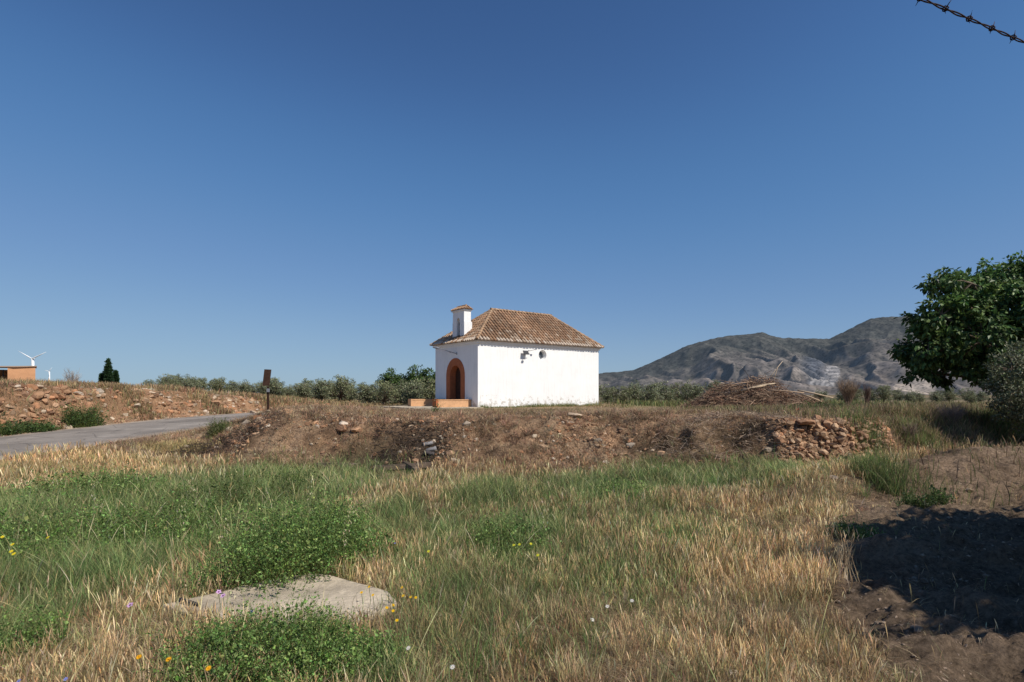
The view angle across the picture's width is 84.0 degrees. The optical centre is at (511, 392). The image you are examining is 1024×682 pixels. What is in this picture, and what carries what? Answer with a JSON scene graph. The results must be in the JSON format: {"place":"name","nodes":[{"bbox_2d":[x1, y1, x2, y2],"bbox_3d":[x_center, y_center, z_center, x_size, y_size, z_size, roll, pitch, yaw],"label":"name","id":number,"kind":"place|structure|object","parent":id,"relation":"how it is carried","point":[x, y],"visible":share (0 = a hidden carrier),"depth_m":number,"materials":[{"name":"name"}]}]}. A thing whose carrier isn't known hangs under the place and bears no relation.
{"place":"outdoors","nodes":[
{"label":"outdoors","id":0,"kind":"place"},
{"bbox_2d":[177,597,200,605],"bbox_3d":[-2.410,1.563,4.238,0.220,0.012,0.042,4,2,26],"label":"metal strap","id":1,"kind":"object","parent":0,"point":[189,601],"visible":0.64,"depth_m":4.23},
{"bbox_2d":[0,408,471,459],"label":"road","id":2,"kind":"structure","parent":0,"point":[18,443],"depth_m":18.27,"materials":[{"name":"asphalt"}]},
{"bbox_2d":[380,406,483,408],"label":"pavement","id":3,"kind":"structure","parent":0,"point":[418,407],"depth_m":36.25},
{"bbox_2d":[408,399,444,405],"bbox_3d":[-6.018,0.731,40.240,2.720,0.522,0.460,0,0,-37],"label":"masonry bench","id":4,"kind":"object","parent":3,"relation":"on","point":[419,402],"visible":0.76,"depth_m":39.73,"materials":[{"name":"paint"}]},
{"bbox_2d":[432,399,470,406],"bbox_3d":[-3.920,0.721,37.439,2.710,0.542,0.480,0,0,-37],"label":"masonry bench","id":5,"kind":"object","parent":3,"relation":"on","point":[456,403],"visible":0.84,"depth_m":37.27,"materials":[{"name":"paint"}]},
{"bbox_2d":[0,385,1023,681],"bbox_3d":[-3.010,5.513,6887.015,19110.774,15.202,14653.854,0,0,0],"label":"ground","id":6,"kind":"structure","parent":0,"point":[1002,661],"depth_m":5.81,"materials":[{"name":"soil"}]},
{"bbox_2d":[0,411,32,435],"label":"green bush","id":7,"kind":"object","parent":6,"relation":"on","point":[7,429],"visible":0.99,"depth_m":18.23,"materials":[{"name":"green plant"}]},
{"bbox_2d":[0,366,36,380],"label":"farm shed","id":8,"kind":"structure","parent":6,"relation":"on","point":[16,373],"depth_m":62.45,"materials":[{"name":"paint"}]},
{"bbox_2d":[19,351,45,365],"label":"wind turbine","id":9,"kind":"object","parent":6,"relation":"on","point":[32,361],"visible":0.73,"depth_m":1498.42,"materials":[{"name":"white paint"}]},
{"bbox_2d":[0,600,76,666],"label":"alfalfa plant","id":10,"kind":"object","parent":6,"relation":"on","point":[49,616],"visible":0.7,"depth_m":3.60,"materials":[{"name":"green plant"}]},
{"bbox_2d":[18,415,63,432],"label":"green bush","id":11,"kind":"object","parent":6,"relation":"on","point":[43,427],"visible":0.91,"depth_m":18.89,"materials":[{"name":"green plant"}]},
{"bbox_2d":[0,384,99,427],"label":"dry stone wall","id":12,"kind":"structure","parent":6,"relation":"on","point":[38,395],"depth_m":20.26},
{"bbox_2d":[0,482,138,568],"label":"alfalfa plant","id":13,"kind":"object","parent":6,"relation":"on","point":[11,534],"visible":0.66,"depth_m":5.88,"materials":[{"name":"green plant"}]},
{"bbox_2d":[63,368,82,382],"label":"dry bush","id":14,"kind":"object","parent":6,"relation":"on","point":[71,376],"visible":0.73,"depth_m":25.96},
{"bbox_2d":[56,399,109,427],"bbox_3d":[-15.663,0.786,20.931,1.554,1.094,1.816,0,0,30],"label":"green bush","id":15,"kind":"object","parent":6,"relation":"on","point":[75,419],"visible":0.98,"depth_m":20.59,"materials":[{"name":"green plant"}]},
{"bbox_2d":[0,456,192,508],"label":"alfalfa plant","id":16,"kind":"object","parent":6,"relation":"on","point":[128,481],"visible":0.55,"depth_m":8.82,"materials":[{"name":"green plant"}]},
{"bbox_2d":[91,481,101,568],"bbox_3d":[-3.505,1.191,4.799,0.105,0.904,0.077,0,0,0],"label":"wild oat","id":17,"kind":"object","parent":6,"relation":"on","point":[97,522],"visible":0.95,"depth_m":4.78,"materials":[{"name":"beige plant"}]},
{"bbox_2d":[102,358,114,382],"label":"cypress tree","id":18,"kind":"object","parent":6,"relation":"on","point":[108,374],"visible":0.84,"depth_m":129.59,"materials":[{"name":"green plant"}]},
{"bbox_2d":[113,370,119,383],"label":"cypress tree","id":19,"kind":"object","parent":6,"relation":"on","point":[116,376],"visible":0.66,"depth_m":131.70,"materials":[{"name":"green plant"}]},
{"bbox_2d":[142,379,156,385],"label":"olive tree","id":20,"kind":"object","parent":6,"relation":"on","point":[149,382],"visible":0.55,"depth_m":94.89,"materials":[{"name":"green plant"}]},
{"bbox_2d":[62,486,262,559],"bbox_3d":[-3.800,1.407,6.313,1.897,0.631,2.038,0,0,-14],"label":"alfalfa plant","id":21,"kind":"object","parent":6,"relation":"on","point":[188,523],"visible":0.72,"depth_m":6.32,"materials":[{"name":"green plant"}]},
{"bbox_2d":[155,373,176,385],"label":"olive tree","id":22,"kind":"object","parent":6,"relation":"on","point":[167,378],"visible":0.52,"depth_m":61.77,"materials":[{"name":"green plant"}]},
{"bbox_2d":[162,378,180,386],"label":"olive tree","id":23,"kind":"object","parent":6,"relation":"on","point":[171,382],"visible":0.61,"depth_m":54.78,"materials":[{"name":"green plant"}]},
{"bbox_2d":[170,374,188,386],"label":"olive tree","id":24,"kind":"object","parent":6,"relation":"on","point":[179,378],"visible":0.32,"depth_m":65.76,"materials":[{"name":"green plant"}]},
{"bbox_2d":[181,374,200,387],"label":"olive tree","id":25,"kind":"object","parent":6,"relation":"on","point":[185,383],"visible":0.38,"depth_m":59.73,"materials":[{"name":"green plant"}]},
{"bbox_2d":[183,471,198,558],"bbox_3d":[-2.990,1.186,5.329,0.157,0.912,0.069,0,0,0],"label":"wild oat","id":26,"kind":"object","parent":6,"relation":"on","point":[193,512],"visible":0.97,"depth_m":5.30,"materials":[{"name":"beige plant"}]},
{"bbox_2d":[114,388,271,418],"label":"dry stone wall","id":27,"kind":"structure","parent":6,"relation":"on","point":[193,405],"depth_m":26.59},
{"bbox_2d":[187,379,202,389],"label":"olive tree","id":28,"kind":"object","parent":6,"relation":"on","point":[194,383],"visible":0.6,"depth_m":51.87,"materials":[{"name":"green plant"}]},
{"bbox_2d":[197,378,210,390],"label":"olive tree","id":29,"kind":"object","parent":6,"relation":"on","point":[203,382],"visible":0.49,"depth_m":69.65,"materials":[{"name":"green plant"}]},
{"bbox_2d":[164,424,245,459],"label":"dead twigs","id":30,"kind":"object","parent":6,"relation":"on","point":[209,443],"visible":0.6,"depth_m":14.93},
{"bbox_2d":[199,415,233,438],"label":"green bush","id":31,"kind":"object","parent":6,"relation":"on","point":[221,426],"visible":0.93,"depth_m":16.34,"materials":[{"name":"green plant"}]},
{"bbox_2d":[209,377,230,392],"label":"olive tree","id":32,"kind":"object","parent":6,"relation":"on","point":[217,385],"visible":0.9,"depth_m":54.66,"materials":[{"name":"green plant"}]},
{"bbox_2d":[218,518,227,596],"bbox_3d":[-2.229,1.303,4.392,0.071,0.679,0.085,0,0,-20],"label":"wild oat","id":33,"kind":"object","parent":6,"relation":"on","point":[221,536],"visible":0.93,"depth_m":4.36,"materials":[{"name":"beige plant"}]},
{"bbox_2d":[224,589,235,653],"bbox_3d":[-1.585,1.345,3.197,0.057,0.511,0.049,0,0,-8],"label":"wild oat","id":34,"kind":"object","parent":6,"relation":"on","point":[229,609],"visible":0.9,"depth_m":3.19,"materials":[{"name":"beige plant"}]},
{"bbox_2d":[226,380,240,392],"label":"olive tree","id":35,"kind":"object","parent":6,"relation":"on","point":[233,386],"visible":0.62,"depth_m":65.75,"materials":[{"name":"green plant"}]},
{"bbox_2d":[146,458,332,515],"bbox_3d":[-4.045,1.376,8.689,2.726,0.711,2.662,0,0,-22],"label":"alfalfa plant","id":36,"kind":"object","parent":6,"relation":"on","point":[241,491],"visible":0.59,"depth_m":8.46,"materials":[{"name":"green plant"}]},
{"bbox_2d":[235,379,253,392],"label":"olive tree","id":37,"kind":"object","parent":6,"relation":"on","point":[245,387],"visible":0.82,"depth_m":49.56,"materials":[{"name":"green plant"}]},
{"bbox_2d":[215,408,296,456],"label":"dead twigs","id":38,"kind":"object","parent":6,"relation":"on","point":[254,426],"visible":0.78,"depth_m":14.17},
{"bbox_2d":[256,382,271,394],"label":"olive tree","id":39,"kind":"object","parent":6,"relation":"on","point":[259,386],"visible":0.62,"depth_m":55.73,"materials":[{"name":"green plant"}]},
{"bbox_2d":[262,369,270,409],"bbox_3d":[-6.976,0.132,16.244,0.107,1.566,0.276,0,0,25],"label":"signpost","id":40,"kind":"object","parent":6,"relation":"on","point":[266,377],"visible":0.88,"depth_m":16.26,"materials":[{"name":"metal"}]},
{"bbox_2d":[133,581,406,681],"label":"alfalfa plant","id":41,"kind":"object","parent":6,"relation":"on","point":[284,645],"visible":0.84,"depth_m":3.19,"materials":[{"name":"green plant"}]},
{"bbox_2d":[262,378,286,396],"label":"olive tree","id":42,"kind":"object","parent":6,"relation":"on","point":[276,389],"visible":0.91,"depth_m":47.55,"materials":[{"name":"green plant"}]},
{"bbox_2d":[163,573,396,626],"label":"concrete slab","id":43,"kind":"structure","parent":6,"relation":"on","point":[337,587],"depth_m":4.38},
{"bbox_2d":[179,479,404,605],"bbox_3d":[-1.955,1.304,5.388,1.802,0.779,2.465,0,0,0],"label":"alfalfa plant","id":44,"kind":"object","parent":6,"relation":"on","point":[326,532],"visible":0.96,"depth_m":5.04,"materials":[{"name":"green plant"}]},
{"bbox_2d":[289,383,309,395],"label":"olive tree","id":45,"kind":"object","parent":6,"relation":"on","point":[293,389],"visible":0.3,"depth_m":57.53,"materials":[{"name":"green plant"}]},
{"bbox_2d":[293,380,313,398],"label":"olive tree","id":46,"kind":"object","parent":6,"relation":"on","point":[303,391],"visible":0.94,"depth_m":49.55,"materials":[{"name":"green plant"}]},
{"bbox_2d":[309,378,335,400],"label":"olive tree","id":47,"kind":"object","parent":6,"relation":"on","point":[320,391],"visible":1,"depth_m":45.78,"materials":[{"name":"green plant"}]},
{"bbox_2d":[315,463,356,467],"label":"beam","id":48,"kind":"structure","parent":6,"relation":"on","point":[325,464],"depth_m":12.28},
{"bbox_2d":[336,424,346,431],"bbox_3d":[-4.038,0.871,13.637,0.329,0.202,0.240,0,0,39],"label":"rock","id":49,"kind":"object","parent":6,"relation":"on","point":[343,428],"visible":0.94,"depth_m":13.56,"materials":[{"name":"stone"}]},
{"bbox_2d":[329,374,355,401],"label":"olive tree","id":50,"kind":"object","parent":6,"relation":"on","point":[342,393],"visible":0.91,"depth_m":47.76,"materials":[{"name":"green plant"}]},
{"bbox_2d":[350,426,361,431],"bbox_3d":[-3.641,0.872,13.311,0.269,0.159,0.272,0,0,-28],"label":"rock","id":51,"kind":"object","parent":6,"relation":"on","point":[357,429],"visible":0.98,"depth_m":13.23,"materials":[{"name":"stone"}]},
{"bbox_2d":[299,620,418,681],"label":"alfalfa plant","id":52,"kind":"object","parent":6,"relation":"on","point":[373,648],"visible":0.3,"depth_m":3.28,"materials":[{"name":"green plant"}]},
{"bbox_2d":[352,382,377,403],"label":"olive tree","id":53,"kind":"object","parent":6,"relation":"on","point":[367,395],"visible":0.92,"depth_m":46.74,"materials":[{"name":"green plant"}]},
{"bbox_2d":[364,381,388,402],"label":"olive tree","id":54,"kind":"object","parent":6,"relation":"on","point":[378,385],"visible":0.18,"depth_m":51.49,"materials":[{"name":"green plant"}]},
{"bbox_2d":[371,380,402,404],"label":"olive tree","id":55,"kind":"object","parent":6,"relation":"on","point":[384,398],"visible":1,"depth_m":45.73,"materials":[{"name":"green plant"}]},
{"bbox_2d":[387,378,406,403],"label":"olive tree","id":56,"kind":"object","parent":6,"relation":"on","point":[401,393],"visible":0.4,"depth_m":51.70,"materials":[{"name":"green plant"}]},
{"bbox_2d":[373,462,435,470],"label":"beam","id":57,"kind":"structure","parent":6,"relation":"on","point":[403,466],"depth_m":12.11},
{"bbox_2d":[375,364,434,390],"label":"fig tree","id":58,"kind":"object","parent":6,"relation":"on","point":[395,378],"visible":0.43,"depth_m":57.57,"materials":[{"name":"green plant"}]},
{"bbox_2d":[402,461,419,471],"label":"beam","id":59,"kind":"structure","parent":6,"relation":"on","point":[411,465],"depth_m":11.96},
{"bbox_2d":[399,380,426,404],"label":"olive tree","id":60,"kind":"object","parent":6,"relation":"on","point":[411,391],"visible":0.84,"depth_m":45.74,"materials":[{"name":"green plant"}]},
{"bbox_2d":[369,419,457,469],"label":"burnt twigs","id":61,"kind":"object","parent":6,"relation":"on","point":[426,432],"visible":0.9,"depth_m":13.13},
{"bbox_2d":[413,377,434,398],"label":"olive tree","id":62,"kind":"object","parent":6,"relation":"on","point":[430,387],"visible":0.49,"depth_m":47.73,"materials":[{"name":"green plant"}]},
{"bbox_2d":[458,501,560,564],"bbox_3d":[-0.069,1.482,5.990,1.026,0.506,1.343,0,0,-15],"label":"alfalfa plant","id":63,"kind":"object","parent":6,"relation":"on","point":[486,535],"visible":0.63,"depth_m":5.98,"materials":[{"name":"green plant"}]},
{"bbox_2d":[0,376,1021,456],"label":"terrace grass","id":64,"kind":"structure","parent":6,"relation":"on","point":[537,405],"depth_m":27.42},
{"bbox_2d":[0,434,1022,681],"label":"green grass","id":65,"kind":"structure","parent":6,"relation":"on","point":[116,562],"depth_m":5.89,"materials":[{"name":"plant"}]},
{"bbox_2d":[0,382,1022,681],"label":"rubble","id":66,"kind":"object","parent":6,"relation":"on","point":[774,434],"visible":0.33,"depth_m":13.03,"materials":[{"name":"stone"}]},
{"bbox_2d":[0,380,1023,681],"bbox_3d":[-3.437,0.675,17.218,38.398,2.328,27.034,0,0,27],"label":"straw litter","id":67,"kind":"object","parent":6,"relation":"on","point":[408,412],"visible":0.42,"depth_m":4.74,"materials":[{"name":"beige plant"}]},
{"bbox_2d":[0,377,1023,508],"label":"roadside weeds","id":68,"kind":"object","parent":6,"relation":"on","point":[881,475],"visible":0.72,"depth_m":14.64,"materials":[{"name":"green plant"}]},
{"bbox_2d":[429,304,604,407],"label":"chapel","id":69,"kind":"structure","parent":6,"relation":"on","point":[489,364],"depth_m":40.43,"materials":[{"name":"white paint"}]},
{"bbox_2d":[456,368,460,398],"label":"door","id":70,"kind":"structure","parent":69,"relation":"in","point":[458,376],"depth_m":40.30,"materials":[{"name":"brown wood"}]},
{"bbox_2d":[539,350,545,359],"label":"round window","id":71,"kind":"structure","parent":69,"relation":"in","point":[542,354],"depth_m":41.11,"materials":[{"name":"white glass"}]},
{"bbox_2d":[540,497,548,600],"bbox_3d":[0.238,1.227,4.387,0.074,0.833,0.067,0,0,30],"label":"wild oat","id":72,"kind":"object","parent":6,"relation":"on","point":[543,539],"visible":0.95,"depth_m":4.36,"materials":[{"name":"beige plant"}]},
{"bbox_2d":[599,383,613,401],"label":"olive tree","id":73,"kind":"object","parent":6,"relation":"on","point":[603,395],"visible":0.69,"depth_m":57.72,"materials":[{"name":"green plant"}]},
{"bbox_2d":[605,385,632,403],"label":"olive tree","id":74,"kind":"object","parent":6,"relation":"on","point":[621,395],"visible":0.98,"depth_m":51.97,"materials":[{"name":"green plant"}]},
{"bbox_2d":[585,475,659,500],"bbox_3d":[1.796,1.560,9.325,1.389,0.509,1.354,0,0,27],"label":"alfalfa plant","id":75,"kind":"object","parent":6,"relation":"on","point":[617,485],"visible":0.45,"depth_m":9.09,"materials":[{"name":"green plant"}]},
{"bbox_2d":[622,380,642,400],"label":"olive tree","id":76,"kind":"object","parent":6,"relation":"on","point":[635,392],"visible":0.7,"depth_m":55.39,"materials":[{"name":"green plant"}]},
{"bbox_2d":[637,381,664,401],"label":"olive tree","id":77,"kind":"object","parent":6,"relation":"on","point":[652,393],"visible":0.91,"depth_m":49.74,"materials":[{"name":"green plant"}]},
{"bbox_2d":[655,380,676,400],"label":"olive tree","id":78,"kind":"object","parent":6,"relation":"on","point":[667,393],"visible":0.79,"depth_m":54.78,"materials":[{"name":"green plant"}]},
{"bbox_2d":[669,382,690,401],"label":"olive tree","id":79,"kind":"object","parent":6,"relation":"on","point":[679,393],"visible":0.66,"depth_m":59.60,"materials":[{"name":"green plant"}]},
{"bbox_2d":[681,379,703,400],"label":"olive tree","id":80,"kind":"object","parent":6,"relation":"on","point":[693,392],"visible":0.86,"depth_m":53.88,"materials":[{"name":"green plant"}]},
{"bbox_2d":[702,380,719,395],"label":"olive tree","id":81,"kind":"object","parent":6,"relation":"on","point":[710,386],"visible":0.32,"depth_m":69.92,"materials":[{"name":"green plant"}]},
{"bbox_2d":[651,409,805,467],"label":"dead weeds","id":82,"kind":"object","parent":6,"relation":"on","point":[758,414],"visible":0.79,"depth_m":13.09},
{"bbox_2d":[678,361,832,408],"bbox_3d":[15.274,-0.208,35.362,10.299,3.477,4.694,0,0,0],"label":"brush pile","id":83,"kind":"object","parent":6,"relation":"on","point":[738,395],"visible":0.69,"depth_m":34.58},
{"bbox_2d":[774,437,785,443],"bbox_3d":[5.889,1.057,12.506,0.187,0.162,0.233,0,0,-21],"label":"rock","id":84,"kind":"object","parent":6,"relation":"on","point":[780,440],"visible":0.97,"depth_m":12.43,"materials":[{"name":"stone"}]},
{"bbox_2d":[781,399,856,408],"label":"green bush","id":85,"kind":"object","parent":6,"relation":"on","point":[822,403],"visible":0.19,"depth_m":18.65,"materials":[{"name":"green plant"}]},
{"bbox_2d":[813,389,827,399],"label":"olive tree","id":86,"kind":"object","parent":6,"relation":"on","point":[820,392],"visible":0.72,"depth_m":77.70,"materials":[{"name":"green plant"}]},
{"bbox_2d":[781,420,895,458],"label":"dry stone wall","id":87,"kind":"structure","parent":6,"relation":"on","point":[836,427],"depth_m":12.50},
{"bbox_2d":[796,419,815,424],"bbox_3d":[6.553,0.671,12.766,0.366,0.137,0.528,0,0,0],"label":"rock","id":88,"kind":"object","parent":87,"relation":"on","point":[806,422],"visible":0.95,"depth_m":12.55,"materials":[{"name":"stone"}]},
{"bbox_2d":[835,539,858,581],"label":"dry grass","id":89,"kind":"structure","parent":6,"relation":"on","point":[846,564],"depth_m":4.98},
{"bbox_2d":[833,377,860,405],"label":"dry bush","id":90,"kind":"object","parent":6,"relation":"on","point":[848,395],"visible":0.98,"depth_m":29.89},
{"bbox_2d":[821,514,886,539],"bbox_3d":[4.001,1.577,6.632,0.674,0.322,0.748,0,0,0],"label":"green weed","id":91,"kind":"object","parent":6,"relation":"on","point":[861,532],"visible":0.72,"depth_m":6.63,"materials":[{"name":"green plant"}]},
{"bbox_2d":[844,388,863,400],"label":"olive tree","id":92,"kind":"object","parent":6,"relation":"on","point":[857,395],"visible":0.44,"depth_m":65.57,"materials":[{"name":"green plant"}]},
{"bbox_2d":[863,381,871,404],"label":"dry bush","id":93,"kind":"object","parent":6,"relation":"on","point":[867,392],"visible":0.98,"depth_m":30.98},
{"bbox_2d":[870,384,895,401],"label":"olive tree","id":94,"kind":"object","parent":6,"relation":"on","point":[884,394],"visible":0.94,"depth_m":59.74,"materials":[{"name":"green plant"}]},
{"bbox_2d":[891,389,905,400],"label":"olive tree","id":95,"kind":"object","parent":6,"relation":"on","point":[897,395],"visible":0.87,"depth_m":65.78,"materials":[{"name":"green plant"}]},
{"bbox_2d":[902,390,917,401],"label":"olive tree","id":96,"kind":"object","parent":6,"relation":"on","point":[909,396],"visible":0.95,"depth_m":55.71,"materials":[{"name":"green plant"}]},
{"bbox_2d":[899,420,921,440],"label":"dry bush","id":97,"kind":"object","parent":6,"relation":"on","point":[911,430],"visible":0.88,"depth_m":13.96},
{"bbox_2d":[913,390,924,401],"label":"olive tree","id":98,"kind":"object","parent":6,"relation":"on","point":[921,398],"visible":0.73,"depth_m":61.87,"materials":[{"name":"green plant"}]},
{"bbox_2d":[895,484,957,508],"bbox_3d":[5.729,1.491,7.892,0.716,0.518,0.950,0,0,0],"label":"green bush","id":99,"kind":"object","parent":6,"relation":"on","point":[933,498],"visible":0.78,"depth_m":7.71,"materials":[{"name":"green plant"}]},
{"bbox_2d":[928,390,944,402],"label":"olive tree","id":100,"kind":"object","parent":6,"relation":"on","point":[936,396],"visible":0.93,"depth_m":57.82,"materials":[{"name":"green plant"}]},
{"bbox_2d":[938,388,959,400],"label":"olive tree","id":101,"kind":"object","parent":6,"relation":"on","point":[949,394],"visible":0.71,"depth_m":63.67,"materials":[{"name":"green plant"}]},
{"bbox_2d":[931,402,967,423],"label":"dry bush","id":102,"kind":"object","parent":6,"relation":"on","point":[955,412],"visible":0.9,"depth_m":14.96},
{"bbox_2d":[886,250,1023,396],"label":"broadleaf tree","id":103,"kind":"object","parent":6,"relation":"on","point":[966,326],"visible":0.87,"depth_m":18.90,"materials":[{"name":"green plant"}]},
{"bbox_2d":[956,387,978,402],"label":"olive tree","id":104,"kind":"object","parent":6,"relation":"on","point":[969,395],"visible":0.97,"depth_m":53.85,"materials":[{"name":"green plant"}]},
{"bbox_2d":[975,391,988,401],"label":"olive tree","id":105,"kind":"object","parent":6,"relation":"on","point":[981,397],"visible":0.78,"depth_m":59.82,"materials":[{"name":"green plant"}]},
{"bbox_2d":[977,338,1023,430],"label":"olive bush","id":106,"kind":"object","parent":6,"relation":"on","point":[1011,399],"visible":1,"depth_m":13.86,"materials":[{"name":"green plant"}]},
{"bbox_2d":[0,436,1023,681],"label":"dry grass","id":107,"kind":"structure","parent":0,"point":[806,552],"depth_m":4.95,"materials":[{"name":"plant"}]},
{"bbox_2d":[0,0,1023,392],"label":"sky","id":108,"kind":"structure","parent":0,"point":[236,190],"materials":[{"name":"blue"}]},
{"bbox_2d":[599,316,1022,394],"bbox_3d":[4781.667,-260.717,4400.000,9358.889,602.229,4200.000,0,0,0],"label":"mountains","id":109,"kind":"structure","parent":0,"point":[858,352],"depth_m":3447.76,"materials":[{"name":"stone"}]},
{"bbox_2d":[916,0,1023,43],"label":"barbed wire","id":110,"kind":"object","parent":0,"point":[992,28],"visible":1,"depth_m":1.45,"materials":[{"name":"metal"}]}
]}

